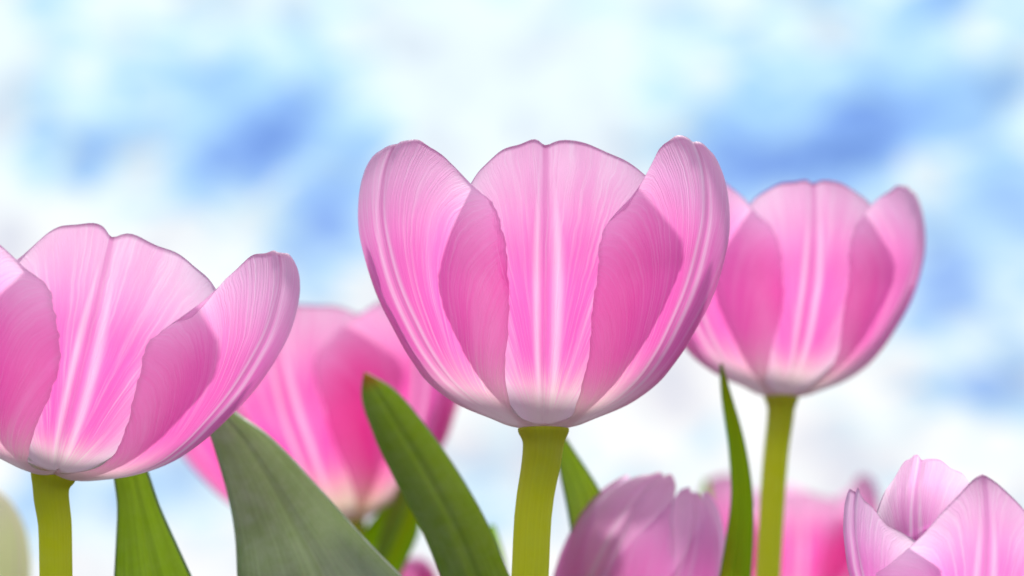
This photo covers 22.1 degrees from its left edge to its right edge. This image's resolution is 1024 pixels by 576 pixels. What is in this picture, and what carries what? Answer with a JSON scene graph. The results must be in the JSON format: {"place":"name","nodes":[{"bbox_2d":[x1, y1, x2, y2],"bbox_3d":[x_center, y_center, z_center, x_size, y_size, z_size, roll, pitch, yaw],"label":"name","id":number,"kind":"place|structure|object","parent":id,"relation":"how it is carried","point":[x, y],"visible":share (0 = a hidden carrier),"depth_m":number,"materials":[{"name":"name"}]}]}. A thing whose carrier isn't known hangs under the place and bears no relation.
{"place":"outdoors","nodes":[
{"label":"outdoors","id":0,"kind":"place"},
{"bbox_2d":[0,0,1023,575],"label":"sky","id":1,"kind":"structure","parent":0,"point":[215,134],"materials":[{"name":"blue"}]},
{"bbox_3d":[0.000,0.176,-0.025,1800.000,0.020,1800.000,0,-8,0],"label":"ground","id":2,"kind":"structure","parent":0,"visible":0},
{"bbox_2d":[0,492,30,575],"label":"tulip","id":3,"kind":"object","parent":2,"relation":"on","point":[15,560],"visible":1,"depth_m":0.66,"materials":[{"name":"beige plant"}]},
{"bbox_2d":[0,223,401,575],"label":"tulip","id":4,"kind":"object","parent":2,"relation":"on","point":[128,362],"visible":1,"depth_m":0.48,"materials":[{"name":"pink plant"}]},
{"bbox_2d":[183,302,505,573],"bbox_3d":[-0.041,0.137,0.685,0.112,0.269,0.079,-3,-9,21],"label":"tulip","id":5,"kind":"object","parent":2,"relation":"on","point":[302,406],"visible":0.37,"depth_m":0.67,"materials":[{"name":"pink plant"}]},
{"bbox_2d":[401,556,436,575],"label":"tulip","id":6,"kind":"object","parent":2,"relation":"on","point":[419,566],"visible":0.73,"depth_m":0.74,"materials":[{"name":"pink plant"}]},
{"bbox_2d":[358,135,729,575],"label":"tulip","id":7,"kind":"object","parent":2,"relation":"on","point":[541,297],"visible":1,"depth_m":0.48,"materials":[{"name":"pink plant"}]},
{"bbox_2d":[553,472,724,575],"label":"tulip","id":8,"kind":"object","parent":2,"relation":"on","point":[647,525],"visible":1,"depth_m":0.56,"materials":[{"name":"pink plant"}]},
{"bbox_2d":[700,474,879,575],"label":"tulip","id":9,"kind":"object","parent":2,"relation":"on","point":[813,541],"visible":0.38,"depth_m":0.86,"materials":[{"name":"pink plant"}]},
{"bbox_2d":[685,180,924,575],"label":"tulip","id":10,"kind":"object","parent":2,"relation":"on","point":[816,287],"visible":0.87,"depth_m":0.58,"materials":[{"name":"pink plant"}]},
{"bbox_2d":[843,455,1023,575],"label":"tulip","id":11,"kind":"object","parent":2,"relation":"on","point":[933,517],"visible":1,"depth_m":0.46,"materials":[{"name":"pink plant"}]}
]}

